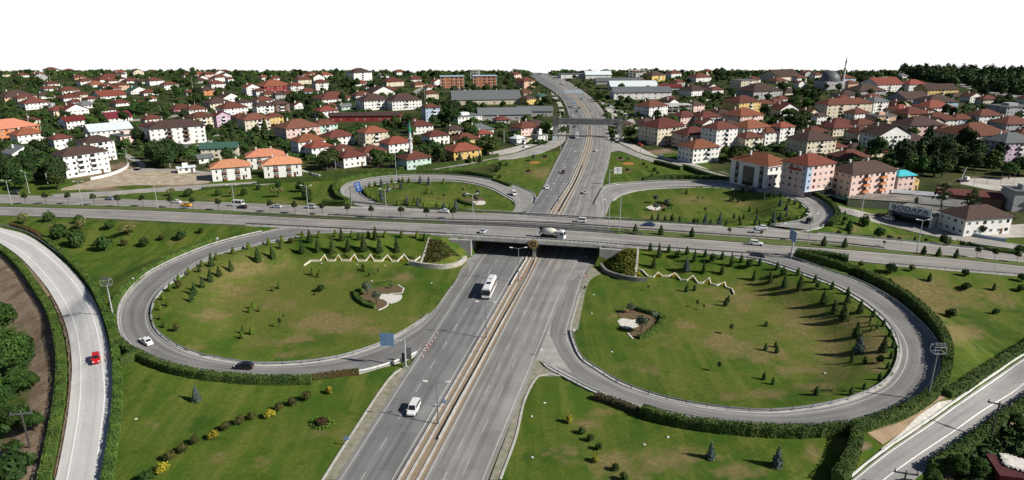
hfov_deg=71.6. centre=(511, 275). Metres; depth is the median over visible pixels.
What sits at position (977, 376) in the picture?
hedge
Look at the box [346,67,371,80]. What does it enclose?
apartment building
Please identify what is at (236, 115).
house
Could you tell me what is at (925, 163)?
broadleaf tree
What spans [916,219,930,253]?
street lamp
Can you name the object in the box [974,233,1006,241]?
garden wall
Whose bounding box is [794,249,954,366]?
hedge
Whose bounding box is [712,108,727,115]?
house
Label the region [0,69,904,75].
ridge woods
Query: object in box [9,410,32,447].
power pole
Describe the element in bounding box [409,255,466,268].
stone wall
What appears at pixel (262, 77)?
house
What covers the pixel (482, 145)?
broadleaf tree
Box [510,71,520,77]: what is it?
house
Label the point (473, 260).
paved shoulder
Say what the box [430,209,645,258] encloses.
road bridge
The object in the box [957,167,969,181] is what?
crane truck
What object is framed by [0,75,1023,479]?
ground
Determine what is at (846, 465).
hedge
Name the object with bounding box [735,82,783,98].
apartment building
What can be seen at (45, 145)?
dark tree
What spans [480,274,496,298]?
coach
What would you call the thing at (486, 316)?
street lamp
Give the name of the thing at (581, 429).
round shrub
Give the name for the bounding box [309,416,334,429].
juniper ring
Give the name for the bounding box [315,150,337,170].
broadleaf tree
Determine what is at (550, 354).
paved gore
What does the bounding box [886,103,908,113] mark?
house
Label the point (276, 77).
house
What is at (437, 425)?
kerb
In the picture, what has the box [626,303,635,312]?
olive tree
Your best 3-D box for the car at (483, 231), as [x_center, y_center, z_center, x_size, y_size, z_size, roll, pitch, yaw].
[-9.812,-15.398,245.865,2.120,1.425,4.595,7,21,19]
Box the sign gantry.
[556,90,582,96]
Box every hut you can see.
[175,162,195,172]
[195,153,213,163]
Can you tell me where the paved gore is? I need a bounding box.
[536,324,570,372]
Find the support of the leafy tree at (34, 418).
on the ground at (686, 349)
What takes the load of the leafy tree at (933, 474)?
on the ground at (686, 349)
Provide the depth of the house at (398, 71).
1068.31 m
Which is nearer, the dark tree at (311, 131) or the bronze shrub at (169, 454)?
the bronze shrub at (169, 454)
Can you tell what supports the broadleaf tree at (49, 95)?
on the ground at (686, 349)
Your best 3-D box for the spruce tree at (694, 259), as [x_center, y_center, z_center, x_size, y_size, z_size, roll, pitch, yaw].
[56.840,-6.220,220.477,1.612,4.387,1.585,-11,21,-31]
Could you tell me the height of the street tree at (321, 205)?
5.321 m
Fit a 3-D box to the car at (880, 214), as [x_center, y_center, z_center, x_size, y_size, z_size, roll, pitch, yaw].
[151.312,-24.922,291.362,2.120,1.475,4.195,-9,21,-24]
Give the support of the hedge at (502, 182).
on the ground at (686, 349)
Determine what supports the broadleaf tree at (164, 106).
on the ground at (686, 349)
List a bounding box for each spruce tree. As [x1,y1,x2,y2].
[208,252,214,266]
[228,259,234,271]
[254,247,261,261]
[269,244,275,258]
[298,240,305,253]
[306,229,312,241]
[314,238,320,251]
[329,236,336,252]
[338,227,344,240]
[344,237,350,250]
[359,233,367,251]
[372,226,377,239]
[375,236,382,252]
[393,237,399,251]
[651,254,655,267]
[656,242,661,256]
[692,249,696,261]
[701,261,705,272]
[719,262,724,273]
[729,252,733,265]
[751,269,755,279]
[767,271,772,282]
[780,275,787,287]
[796,273,803,290]
[819,289,827,304]
[831,299,838,313]
[837,302,849,320]
[844,291,850,302]
[849,352,853,362]
[851,322,861,337]
[856,299,863,313]
[877,335,888,352]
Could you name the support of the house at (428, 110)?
on the ground at (686, 349)
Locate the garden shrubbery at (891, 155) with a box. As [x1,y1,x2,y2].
[0,73,1016,171]
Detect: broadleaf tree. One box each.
[1,139,21,149]
[2,105,9,110]
[7,99,15,104]
[11,113,22,119]
[11,168,33,189]
[12,85,19,89]
[25,87,35,92]
[35,158,44,177]
[39,110,49,117]
[45,92,54,98]
[46,171,64,188]
[84,115,97,123]
[98,104,108,111]
[119,138,131,149]
[127,103,135,111]
[140,100,151,113]
[140,102,149,113]
[158,87,165,95]
[159,104,169,109]
[159,109,171,117]
[181,77,190,85]
[181,147,195,163]
[205,123,212,130]
[212,89,220,95]
[239,141,247,150]
[277,141,286,148]
[285,95,292,101]
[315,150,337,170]
[316,111,324,118]
[321,148,340,167]
[324,137,331,142]
[329,138,340,144]
[350,85,357,90]
[366,81,372,87]
[369,147,381,163]
[371,153,384,167]
[378,151,387,163]
[383,152,396,162]
[390,116,400,124]
[407,126,415,135]
[412,136,420,148]
[422,146,433,157]
[457,136,470,143]
[461,103,474,112]
[463,123,476,132]
[467,126,477,135]
[469,117,479,123]
[478,141,487,150]
[480,102,486,107]
[482,83,489,89]
[486,140,499,153]
[497,131,507,141]
[521,114,530,120]
[534,114,543,120]
[540,121,552,131]
[542,96,550,102]
[597,93,605,99]
[616,99,623,106]
[624,126,635,137]
[670,115,678,121]
[698,96,706,102]
[709,93,716,100]
[720,146,728,155]
[737,145,750,152]
[738,150,747,155]
[754,143,764,151]
[758,103,770,113]
[767,116,777,124]
[785,108,793,114]
[790,98,801,106]
[793,87,801,97]
[801,97,813,107]
[848,156,860,162]
[857,76,865,81]
[870,155,882,162]
[903,157,919,172]
[907,127,920,133]
[916,155,934,176]
[937,158,953,176]
[938,153,958,167]
[957,153,963,166]
[959,152,975,170]
[984,149,1005,160]
[984,154,1002,170]
[999,89,1006,93]
[1000,161,1019,178]
[1011,155,1023,175]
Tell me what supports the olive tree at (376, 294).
on the planting bed at (381, 303)
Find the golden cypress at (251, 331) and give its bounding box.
[249,326,253,334]
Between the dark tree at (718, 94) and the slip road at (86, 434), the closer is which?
the slip road at (86, 434)
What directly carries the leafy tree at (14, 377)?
on the ground at (686, 349)
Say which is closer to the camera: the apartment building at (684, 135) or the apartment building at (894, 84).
the apartment building at (684, 135)
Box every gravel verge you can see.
[324,367,408,479]
[408,261,469,329]
[490,361,544,479]
[530,360,564,389]
[572,266,600,330]
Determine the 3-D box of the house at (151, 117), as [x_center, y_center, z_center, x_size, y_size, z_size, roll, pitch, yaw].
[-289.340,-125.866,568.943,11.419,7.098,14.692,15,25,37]
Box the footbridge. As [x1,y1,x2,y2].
[553,116,622,138]
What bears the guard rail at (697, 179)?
on the ground at (686, 349)
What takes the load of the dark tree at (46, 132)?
on the ground at (686, 349)
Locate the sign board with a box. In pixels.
[406,347,411,362]
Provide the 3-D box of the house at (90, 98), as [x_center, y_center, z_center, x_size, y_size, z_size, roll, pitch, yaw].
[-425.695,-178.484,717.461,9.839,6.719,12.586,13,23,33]
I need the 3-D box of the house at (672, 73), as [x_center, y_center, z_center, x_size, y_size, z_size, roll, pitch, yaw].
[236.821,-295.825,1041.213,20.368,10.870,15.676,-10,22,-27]
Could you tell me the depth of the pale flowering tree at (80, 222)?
262.75 m
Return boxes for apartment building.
[0,118,38,140]
[49,143,110,178]
[74,133,116,159]
[144,117,206,143]
[184,111,214,126]
[199,141,239,157]
[235,112,270,131]
[274,118,320,140]
[288,133,326,152]
[313,118,338,133]
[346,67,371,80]
[354,93,386,109]
[356,125,387,145]
[386,92,422,110]
[634,99,668,116]
[638,117,688,145]
[671,125,700,146]
[677,138,721,163]
[700,120,739,150]
[721,107,764,121]
[722,94,761,111]
[730,79,758,88]
[732,118,771,134]
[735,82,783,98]
[736,130,764,150]
[779,150,837,197]
[785,129,837,154]
[814,97,872,118]
[827,158,899,205]
[858,121,911,147]
[859,76,903,91]
[865,111,897,123]
[891,114,945,136]
[903,79,926,90]
[963,108,1004,123]
[980,131,1023,161]
[986,102,1023,117]
[987,114,1023,131]
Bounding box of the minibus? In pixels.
[229,199,244,205]
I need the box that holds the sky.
[0,0,1023,72]
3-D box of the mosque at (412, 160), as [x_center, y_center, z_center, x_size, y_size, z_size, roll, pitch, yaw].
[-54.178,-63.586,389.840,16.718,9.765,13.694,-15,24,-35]
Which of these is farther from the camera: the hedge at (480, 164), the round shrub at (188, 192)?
the hedge at (480, 164)
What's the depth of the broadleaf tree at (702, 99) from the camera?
675.16 m
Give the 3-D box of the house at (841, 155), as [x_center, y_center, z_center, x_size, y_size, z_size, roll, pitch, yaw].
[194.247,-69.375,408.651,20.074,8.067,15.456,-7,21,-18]
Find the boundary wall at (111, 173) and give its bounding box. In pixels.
[90,162,128,179]
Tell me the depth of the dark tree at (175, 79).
882.16 m
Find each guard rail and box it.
[0,224,111,351]
[50,294,70,479]
[117,230,261,340]
[151,233,427,364]
[242,212,642,234]
[246,223,830,257]
[328,214,883,247]
[340,174,535,203]
[359,351,416,371]
[360,179,514,204]
[405,207,723,226]
[438,258,535,438]
[543,360,598,392]
[560,164,583,209]
[571,255,899,411]
[594,179,832,226]
[669,186,809,226]
[775,253,940,384]
[817,231,1022,253]
[894,263,1020,274]
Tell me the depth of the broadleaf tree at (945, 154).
374.78 m
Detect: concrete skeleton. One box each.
[469,69,479,78]
[627,70,646,76]
[665,103,691,112]
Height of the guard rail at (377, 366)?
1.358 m
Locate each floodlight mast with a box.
[99,277,112,312]
[928,343,946,392]
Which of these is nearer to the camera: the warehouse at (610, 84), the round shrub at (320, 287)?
the round shrub at (320, 287)
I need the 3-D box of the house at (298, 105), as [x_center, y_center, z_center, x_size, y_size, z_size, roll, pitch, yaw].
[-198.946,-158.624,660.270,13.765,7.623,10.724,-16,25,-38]
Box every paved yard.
[489,132,561,155]
[551,92,565,132]
[599,100,638,128]
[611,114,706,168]
[854,209,948,231]
[961,178,1023,190]
[988,224,1023,237]
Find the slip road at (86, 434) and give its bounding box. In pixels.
[0,228,112,479]
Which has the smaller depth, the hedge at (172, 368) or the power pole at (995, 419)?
the power pole at (995, 419)
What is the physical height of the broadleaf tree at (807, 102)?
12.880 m
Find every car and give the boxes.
[9,190,19,193]
[90,351,100,363]
[139,336,153,345]
[171,199,181,202]
[181,202,191,206]
[234,361,254,369]
[236,204,247,208]
[271,204,281,207]
[304,203,315,208]
[438,208,449,212]
[479,228,487,233]
[574,217,586,222]
[642,221,654,226]
[749,228,763,233]
[749,239,762,245]
[755,225,767,229]
[804,217,812,223]
[875,213,885,216]
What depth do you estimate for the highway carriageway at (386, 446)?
173.20 m
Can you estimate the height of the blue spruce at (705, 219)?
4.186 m
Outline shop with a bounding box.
[887,203,939,228]
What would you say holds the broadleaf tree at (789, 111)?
on the ground at (686, 349)
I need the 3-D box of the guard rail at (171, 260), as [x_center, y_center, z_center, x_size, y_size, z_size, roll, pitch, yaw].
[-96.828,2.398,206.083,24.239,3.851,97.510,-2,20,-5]
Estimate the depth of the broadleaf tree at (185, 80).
881.58 m
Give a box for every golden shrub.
[154,461,169,473]
[207,430,218,439]
[263,409,275,417]
[325,386,332,393]
[566,414,571,422]
[592,454,598,462]
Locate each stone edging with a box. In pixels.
[420,238,429,261]
[635,248,638,276]
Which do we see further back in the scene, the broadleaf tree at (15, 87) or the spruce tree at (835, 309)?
the broadleaf tree at (15, 87)
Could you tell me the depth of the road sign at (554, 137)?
442.20 m
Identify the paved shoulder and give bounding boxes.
[466,241,491,272]
[568,248,597,291]
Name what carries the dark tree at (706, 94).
on the ground at (686, 349)
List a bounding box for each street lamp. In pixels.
[423,380,450,424]
[475,300,496,337]
[510,247,526,281]
[603,199,616,228]
[616,184,621,232]
[806,213,818,243]
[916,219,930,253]
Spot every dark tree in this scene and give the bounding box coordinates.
[0,114,8,118]
[0,153,8,160]
[0,161,6,179]
[1,160,21,186]
[4,156,18,161]
[11,108,22,115]
[12,76,22,83]
[13,158,22,165]
[16,150,27,159]
[21,161,35,182]
[22,144,39,156]
[22,154,40,176]
[29,139,39,147]
[35,79,43,85]
[35,140,49,151]
[38,163,49,183]
[39,152,50,158]
[40,127,55,137]
[44,156,66,173]
[45,163,63,185]
[61,111,70,115]
[65,139,76,146]
[93,107,100,114]
[96,113,109,122]
[117,111,129,120]
[129,127,143,139]
[135,104,145,115]
[144,142,155,166]
[148,143,168,167]
[151,139,159,163]
[159,138,178,151]
[161,148,175,168]
[172,76,180,82]
[174,90,181,97]
[174,143,185,161]
[178,68,185,77]
[178,109,188,118]
[194,94,202,104]
[195,90,204,98]
[220,147,234,158]
[224,120,235,128]
[233,79,240,87]
[243,137,253,149]
[252,125,259,133]
[289,91,299,98]
[292,95,300,101]
[299,94,305,102]
[303,104,313,118]
[306,98,313,104]
[308,129,317,135]
[338,92,346,100]
[343,127,352,132]
[353,78,360,84]
[390,123,396,133]
[404,115,412,123]
[426,139,436,148]
[428,114,437,129]
[432,99,439,105]
[432,145,445,162]
[436,111,445,126]
[442,104,449,112]
[443,105,459,124]
[448,100,460,110]
[472,102,479,111]
[503,78,508,87]
[625,95,630,102]
[702,90,711,103]
[712,68,718,77]
[714,91,722,100]
[716,70,723,76]
[726,145,739,157]
[728,88,735,96]
[774,117,789,123]
[776,81,788,89]
[784,114,791,121]
[789,111,805,123]
[791,119,804,133]
[800,87,809,97]
[801,110,810,125]
[809,90,818,97]
[809,95,820,108]
[835,83,841,90]
[855,143,865,151]
[864,135,888,155]
[893,138,919,168]
[901,151,917,170]
[917,140,933,153]
[926,157,943,177]
[928,146,943,156]
[933,138,957,153]
[934,136,956,154]
[941,103,951,112]
[941,154,957,172]
[948,106,958,114]
[954,127,979,153]
[967,139,989,151]
[968,153,983,172]
[969,143,987,153]
[969,149,985,168]
[991,98,1000,103]
[995,141,1010,153]
[1004,93,1012,100]
[1014,111,1023,117]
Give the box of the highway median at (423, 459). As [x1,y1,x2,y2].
[400,80,591,479]
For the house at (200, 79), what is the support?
on the ground at (686, 349)
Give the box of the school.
[913,83,959,94]
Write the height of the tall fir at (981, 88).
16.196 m
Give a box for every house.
[0,89,36,102]
[0,144,39,156]
[7,127,45,143]
[11,94,33,103]
[14,72,28,76]
[17,97,49,109]
[23,116,40,123]
[32,72,47,79]
[36,92,54,98]
[38,85,57,90]
[42,67,58,71]
[42,103,55,107]
[43,81,59,85]
[45,105,63,117]
[46,133,73,149]
[54,86,79,93]
[55,93,80,100]
[56,115,85,129]
[63,103,89,114]
[66,98,82,103]
[70,74,85,79]
[70,91,89,97]
[76,77,95,85]
[76,100,97,107]
[82,95,98,101]
[85,80,101,86]
[90,89,126,98]
[92,73,125,81]
[97,82,111,88]
[101,106,115,112]
[102,85,122,89]
[102,110,132,121]
[104,78,119,82]
[108,130,145,143]
[109,99,129,106]
[112,69,126,75]
[112,82,129,89]
[113,71,125,77]
[121,77,137,82]
[125,85,145,93]
[130,68,143,75]
[134,78,144,83]
[137,120,154,134]
[138,89,158,95]
[139,114,162,122]
[143,77,163,85]
[158,81,178,89]
[169,103,188,111]
[183,89,192,94]
[183,104,207,113]
[197,77,206,82]
[200,86,215,95]
[200,97,231,109]
[201,71,215,77]
[207,80,225,88]
[211,74,226,81]
[212,110,230,127]
[213,69,225,74]
[214,101,248,114]
[215,92,238,101]
[220,72,231,76]
[224,76,233,82]
[230,112,244,120]
[235,98,251,107]
[242,83,259,95]
[251,87,266,96]
[251,95,272,103]
[252,100,273,113]
[256,79,287,90]
[259,75,266,79]
[259,90,274,97]
[264,112,283,123]
[268,75,280,79]
[269,99,290,111]
[271,91,284,99]
[282,90,291,96]
[287,82,303,91]
[290,101,306,108]
[293,76,311,83]
[298,87,317,93]
[302,140,333,155]
[309,73,324,81]
[311,79,328,89]
[311,91,352,102]
[313,105,337,117]
[318,129,354,144]
[320,72,332,77]
[325,143,356,152]
[336,149,366,167]
[337,103,352,109]
[351,90,369,99]
[355,80,366,85]
[355,144,386,162]
[366,85,393,96]
[377,135,413,153]
[382,77,403,86]
[393,69,405,75]
[406,119,433,133]
[408,76,420,81]
[411,82,424,86]
[420,102,439,121]
[420,129,450,143]
[422,84,436,89]
[422,89,438,98]
[430,78,439,85]
[445,124,463,133]
[445,141,481,160]
[449,132,480,142]
[453,112,481,123]
[471,122,494,132]
[476,128,492,138]
[492,115,510,123]
[509,120,539,135]
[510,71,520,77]
[510,134,525,142]
[515,77,535,87]
[520,88,531,94]
[520,95,535,104]
[525,119,552,130]
[531,131,548,139]
[535,93,547,99]
[620,120,633,127]
[634,117,651,123]
[642,70,665,81]
[660,95,677,100]
[661,97,679,106]
[665,70,681,77]
[669,110,693,123]
[670,79,684,86]
[678,84,708,95]
[684,100,705,111]
[686,72,710,81]
[692,117,715,125]
[693,110,721,121]
[701,83,718,87]
[706,86,724,92]
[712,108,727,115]
[723,119,737,123]
[745,76,760,82]
[758,69,800,80]
[758,99,773,107]
[761,127,779,145]
[766,77,788,83]
[768,97,782,102]
[769,101,799,115]
[771,121,796,143]
[773,95,788,101]
[782,89,792,94]
[791,74,807,81]
[793,80,805,87]
[795,125,830,133]
[796,107,821,120]
[800,70,811,76]
[809,72,821,78]
[810,111,828,125]
[818,120,853,136]
[819,117,850,124]
[825,147,872,161]
[830,89,855,97]
[833,94,850,97]
[835,142,847,151]
[840,74,855,80]
[842,125,864,139]
[843,107,870,119]
[844,83,887,95]
[845,80,857,87]
[846,141,858,148]
[850,117,873,126]
[860,92,882,98]
[862,149,888,157]
[865,96,888,113]
[886,90,926,101]
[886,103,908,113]
[888,99,911,106]
[891,106,929,116]
[894,168,916,189]
[897,73,908,77]
[911,99,953,113]
[911,132,922,142]
[912,93,959,107]
[913,175,921,189]
[919,111,959,125]
[922,108,937,112]
[926,116,947,123]
[934,120,1007,143]
[936,124,949,129]
[937,204,1016,235]
[950,92,960,98]
[950,112,974,124]
[959,91,981,102]
[974,94,995,104]
[1008,127,1023,134]
[1015,95,1023,103]
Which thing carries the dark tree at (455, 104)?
on the ground at (686, 349)
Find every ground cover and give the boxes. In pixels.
[424,239,458,261]
[605,248,636,275]
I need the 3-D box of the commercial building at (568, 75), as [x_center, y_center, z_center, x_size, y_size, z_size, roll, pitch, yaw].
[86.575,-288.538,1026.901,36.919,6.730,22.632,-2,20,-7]
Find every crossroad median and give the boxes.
[0,203,444,223]
[442,220,615,233]
[626,229,1023,265]
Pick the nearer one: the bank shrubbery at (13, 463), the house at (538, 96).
the bank shrubbery at (13, 463)
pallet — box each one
[1002,460,1014,465]
[1004,455,1016,459]
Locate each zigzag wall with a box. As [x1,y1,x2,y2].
[303,254,420,265]
[638,268,734,294]
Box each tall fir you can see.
[436,140,447,160]
[457,150,461,159]
[915,137,927,157]
[922,127,932,154]
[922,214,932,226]
[930,125,935,141]
[978,81,983,93]
[982,83,989,94]
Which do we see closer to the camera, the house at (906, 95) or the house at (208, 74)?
the house at (906, 95)
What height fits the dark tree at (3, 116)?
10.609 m
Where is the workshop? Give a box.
[516,106,553,115]
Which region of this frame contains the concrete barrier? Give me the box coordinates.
[851,354,1022,476]
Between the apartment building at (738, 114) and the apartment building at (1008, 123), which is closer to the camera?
the apartment building at (1008, 123)
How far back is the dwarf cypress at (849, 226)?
255.96 m
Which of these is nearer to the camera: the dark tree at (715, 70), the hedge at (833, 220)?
the hedge at (833, 220)
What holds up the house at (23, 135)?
on the ground at (686, 349)
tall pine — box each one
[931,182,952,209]
[961,189,981,205]
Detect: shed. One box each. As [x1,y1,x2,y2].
[328,112,400,121]
[847,193,922,209]
[891,189,947,198]
[917,196,968,208]
[935,187,1004,208]
[985,453,1023,479]
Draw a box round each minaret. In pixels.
[407,122,412,152]
[843,58,846,80]
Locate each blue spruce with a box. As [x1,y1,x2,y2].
[191,385,202,402]
[379,189,384,200]
[682,257,690,270]
[702,214,707,224]
[705,441,715,460]
[716,213,722,223]
[770,446,782,468]
[771,211,776,222]
[851,334,864,353]
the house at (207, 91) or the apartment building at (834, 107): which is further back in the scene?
the house at (207, 91)
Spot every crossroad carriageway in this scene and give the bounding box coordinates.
[0,194,1023,261]
[0,207,1023,274]
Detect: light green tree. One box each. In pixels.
[29,110,37,115]
[47,147,58,155]
[50,115,57,121]
[134,139,142,144]
[274,137,283,142]
[382,118,389,123]
[386,127,393,132]
[653,110,661,115]
[777,148,785,155]
[809,120,816,125]
[979,225,987,230]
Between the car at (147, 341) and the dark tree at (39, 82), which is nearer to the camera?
the car at (147, 341)
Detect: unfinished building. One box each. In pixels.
[439,75,464,87]
[472,75,496,86]
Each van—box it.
[406,397,420,416]
[737,185,747,188]
[881,215,894,220]
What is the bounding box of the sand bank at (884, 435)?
[868,394,945,443]
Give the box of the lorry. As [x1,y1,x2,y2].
[522,138,531,143]
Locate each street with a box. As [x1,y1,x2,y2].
[117,152,145,169]
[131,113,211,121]
[133,168,211,175]
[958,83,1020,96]
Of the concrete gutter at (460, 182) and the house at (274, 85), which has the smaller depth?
the concrete gutter at (460, 182)
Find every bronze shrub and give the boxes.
[120,239,127,245]
[163,450,175,460]
[173,322,179,329]
[175,280,181,288]
[177,442,188,452]
[189,434,199,444]
[220,421,230,429]
[233,414,244,423]
[246,411,255,419]
[274,402,283,410]
[287,396,297,404]
[300,391,310,400]
[909,264,915,270]
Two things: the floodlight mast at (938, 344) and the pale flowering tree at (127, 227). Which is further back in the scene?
the pale flowering tree at (127, 227)
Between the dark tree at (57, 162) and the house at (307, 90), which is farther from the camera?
the house at (307, 90)
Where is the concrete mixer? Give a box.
[539,226,565,238]
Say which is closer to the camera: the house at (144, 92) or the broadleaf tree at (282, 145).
the broadleaf tree at (282, 145)
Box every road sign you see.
[349,182,361,204]
[380,333,407,367]
[552,136,560,149]
[609,167,621,183]
[789,229,796,258]
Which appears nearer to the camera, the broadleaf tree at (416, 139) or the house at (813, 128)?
the broadleaf tree at (416, 139)
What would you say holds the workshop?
on the ground at (686, 349)
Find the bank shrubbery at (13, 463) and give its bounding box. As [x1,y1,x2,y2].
[0,334,1023,479]
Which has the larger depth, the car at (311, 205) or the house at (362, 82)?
the house at (362, 82)
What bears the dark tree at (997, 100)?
on the ground at (686, 349)
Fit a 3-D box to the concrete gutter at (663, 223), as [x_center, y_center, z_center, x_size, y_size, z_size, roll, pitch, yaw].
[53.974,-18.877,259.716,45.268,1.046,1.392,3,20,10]
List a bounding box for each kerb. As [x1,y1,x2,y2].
[321,368,401,479]
[397,79,587,479]
[405,73,588,479]
[416,72,591,479]
[499,373,559,479]
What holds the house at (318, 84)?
on the ground at (686, 349)
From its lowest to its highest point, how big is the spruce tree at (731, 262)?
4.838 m
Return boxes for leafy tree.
[0,300,18,327]
[0,326,28,370]
[0,385,17,407]
[0,402,29,431]
[1,366,31,394]
[8,338,35,360]
[19,410,44,430]
[21,370,40,388]
[922,468,943,479]
[944,454,970,476]
[967,458,991,476]
[1010,412,1023,425]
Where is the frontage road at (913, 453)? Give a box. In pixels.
[852,358,1023,479]
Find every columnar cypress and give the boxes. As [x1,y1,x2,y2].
[632,224,637,233]
[658,224,663,234]
[689,227,694,236]
[820,236,826,245]
[841,238,847,247]
[920,246,926,254]
[935,247,941,255]
[953,248,958,257]
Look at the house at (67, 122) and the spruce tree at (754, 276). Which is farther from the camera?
the house at (67, 122)
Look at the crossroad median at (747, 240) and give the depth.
236.87 m
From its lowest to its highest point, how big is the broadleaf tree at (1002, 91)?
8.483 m
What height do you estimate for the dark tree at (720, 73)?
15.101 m
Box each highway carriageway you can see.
[336,68,586,479]
[423,73,610,479]
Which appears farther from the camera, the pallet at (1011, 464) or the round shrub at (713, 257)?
the round shrub at (713, 257)
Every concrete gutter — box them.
[117,228,419,375]
[150,232,451,365]
[246,225,418,234]
[341,175,535,206]
[342,206,437,210]
[361,181,512,206]
[541,256,940,407]
[570,257,901,412]
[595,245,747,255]
[597,219,722,226]
[603,181,832,230]
[612,187,809,226]
[817,233,1023,253]
[896,265,1016,275]
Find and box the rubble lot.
[61,169,211,189]
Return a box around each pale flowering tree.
[17,212,29,223]
[75,217,87,229]
[117,223,137,235]
[165,188,174,193]
[227,189,237,196]
[269,187,284,196]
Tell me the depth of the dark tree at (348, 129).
478.20 m
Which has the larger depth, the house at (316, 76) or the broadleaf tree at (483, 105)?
the house at (316, 76)
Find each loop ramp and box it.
[119,228,468,374]
[341,175,534,211]
[546,252,938,424]
[603,181,831,231]
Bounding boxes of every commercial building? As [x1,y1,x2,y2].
[558,73,583,78]
[1001,183,1023,211]
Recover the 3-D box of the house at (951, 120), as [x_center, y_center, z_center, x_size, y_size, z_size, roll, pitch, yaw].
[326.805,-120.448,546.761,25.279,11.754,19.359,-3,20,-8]
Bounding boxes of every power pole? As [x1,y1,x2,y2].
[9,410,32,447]
[894,468,918,479]
[987,399,1011,436]
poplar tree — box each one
[228,122,235,140]
[260,117,268,140]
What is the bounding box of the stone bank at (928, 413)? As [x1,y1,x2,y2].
[881,400,951,448]
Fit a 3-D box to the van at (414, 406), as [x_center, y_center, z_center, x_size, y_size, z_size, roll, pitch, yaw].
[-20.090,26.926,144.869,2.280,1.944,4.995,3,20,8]
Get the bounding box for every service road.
[51,182,274,196]
[432,131,567,169]
[611,141,1023,249]
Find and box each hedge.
[0,244,67,479]
[9,222,44,238]
[41,236,122,479]
[107,236,216,339]
[114,338,311,385]
[118,350,136,366]
[201,183,255,189]
[251,168,394,177]
[256,174,349,183]
[312,368,358,380]
[322,199,347,205]
[332,169,495,204]
[353,280,392,308]
[397,153,498,169]
[439,158,498,169]
[457,198,475,205]
[492,178,511,186]
[593,392,640,415]
[634,305,665,339]
[639,403,850,438]
[642,174,840,226]
[653,160,682,169]
[656,200,673,210]
[682,164,729,180]
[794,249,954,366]
[797,248,848,261]
[830,422,864,479]
[850,356,952,432]
[925,395,1023,472]
[942,341,1023,398]
[967,242,1016,253]
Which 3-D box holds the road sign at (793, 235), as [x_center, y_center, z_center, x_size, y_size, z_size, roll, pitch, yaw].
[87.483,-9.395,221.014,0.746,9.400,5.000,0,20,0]
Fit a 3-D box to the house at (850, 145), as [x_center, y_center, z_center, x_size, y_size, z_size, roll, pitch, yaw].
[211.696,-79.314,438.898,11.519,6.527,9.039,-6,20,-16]
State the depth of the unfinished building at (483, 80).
872.63 m
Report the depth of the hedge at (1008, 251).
236.02 m
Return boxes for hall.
[82,121,132,136]
[583,71,611,78]
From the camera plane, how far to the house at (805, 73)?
1034.83 m
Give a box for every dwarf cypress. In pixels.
[647,242,652,250]
[813,386,820,395]
[845,219,853,231]
[848,386,853,395]
[862,356,866,363]
[877,372,882,379]
[887,329,892,336]
[927,273,931,280]
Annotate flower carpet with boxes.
[622,162,633,164]
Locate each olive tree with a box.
[362,281,371,294]
[371,291,380,303]
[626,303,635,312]
[635,315,647,331]
[649,310,657,320]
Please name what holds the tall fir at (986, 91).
on the ground at (686, 349)
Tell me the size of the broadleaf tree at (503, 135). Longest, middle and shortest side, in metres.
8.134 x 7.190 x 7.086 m
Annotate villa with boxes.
[209,156,250,181]
[244,146,285,169]
[261,154,301,177]
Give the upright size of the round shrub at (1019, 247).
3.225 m
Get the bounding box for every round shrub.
[41,210,55,220]
[49,223,67,239]
[66,229,85,247]
[73,214,84,220]
[94,235,112,250]
[104,220,114,228]
[137,468,155,479]
[138,237,148,246]
[175,230,185,239]
[183,188,193,196]
[215,189,221,195]
[240,189,247,195]
[274,181,281,187]
[295,182,305,191]
[301,188,312,199]
[316,416,327,425]
[317,284,323,289]
[494,165,501,171]
[578,426,586,434]
[586,434,594,440]
[595,442,602,449]
[611,463,619,470]
[619,471,627,479]
[675,249,681,256]
[709,253,716,262]
[745,259,752,267]
[780,266,786,275]
[858,214,869,226]
[873,227,885,236]
[875,354,884,362]
[884,262,897,273]
[939,234,951,244]
[945,308,956,316]
[960,282,972,289]
[961,268,969,275]
[991,308,999,313]
[1014,244,1023,251]
[1016,284,1023,290]
[1017,273,1023,280]
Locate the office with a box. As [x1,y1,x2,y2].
[729,150,782,188]
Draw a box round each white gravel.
[380,294,401,303]
[471,201,485,204]
[618,318,638,328]
[646,205,660,209]
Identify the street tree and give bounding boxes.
[20,192,27,203]
[41,192,48,203]
[64,192,70,203]
[89,193,95,204]
[113,194,120,205]
[138,194,145,206]
[166,195,172,205]
[215,198,220,207]
[291,201,297,213]
[319,202,324,214]
[344,203,349,214]
[368,205,373,217]
[423,207,429,219]
[449,207,455,218]
[975,246,981,256]
[992,248,998,259]
[1014,250,1021,258]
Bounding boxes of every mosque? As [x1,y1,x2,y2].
[395,150,431,169]
[814,71,844,89]
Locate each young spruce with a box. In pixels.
[188,290,194,301]
[191,282,198,294]
[199,278,205,287]
[207,268,213,281]
[216,265,222,276]
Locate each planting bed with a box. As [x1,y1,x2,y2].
[361,286,403,309]
[462,198,483,206]
[618,309,658,337]
[651,204,668,211]
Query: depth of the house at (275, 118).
556.84 m
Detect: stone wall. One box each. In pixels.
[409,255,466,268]
[599,263,646,281]
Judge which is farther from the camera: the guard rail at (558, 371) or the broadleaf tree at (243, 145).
the broadleaf tree at (243, 145)
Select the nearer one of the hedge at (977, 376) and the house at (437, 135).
the hedge at (977, 376)
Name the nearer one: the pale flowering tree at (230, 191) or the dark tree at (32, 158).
the pale flowering tree at (230, 191)
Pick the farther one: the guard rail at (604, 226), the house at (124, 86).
the house at (124, 86)
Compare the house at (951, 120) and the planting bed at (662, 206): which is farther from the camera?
the house at (951, 120)
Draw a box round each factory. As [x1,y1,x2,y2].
[450,89,520,104]
[476,107,531,120]
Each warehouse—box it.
[593,77,643,83]
[607,80,657,88]
[609,86,671,99]
[657,84,682,89]
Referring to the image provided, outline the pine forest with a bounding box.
[898,63,1023,94]

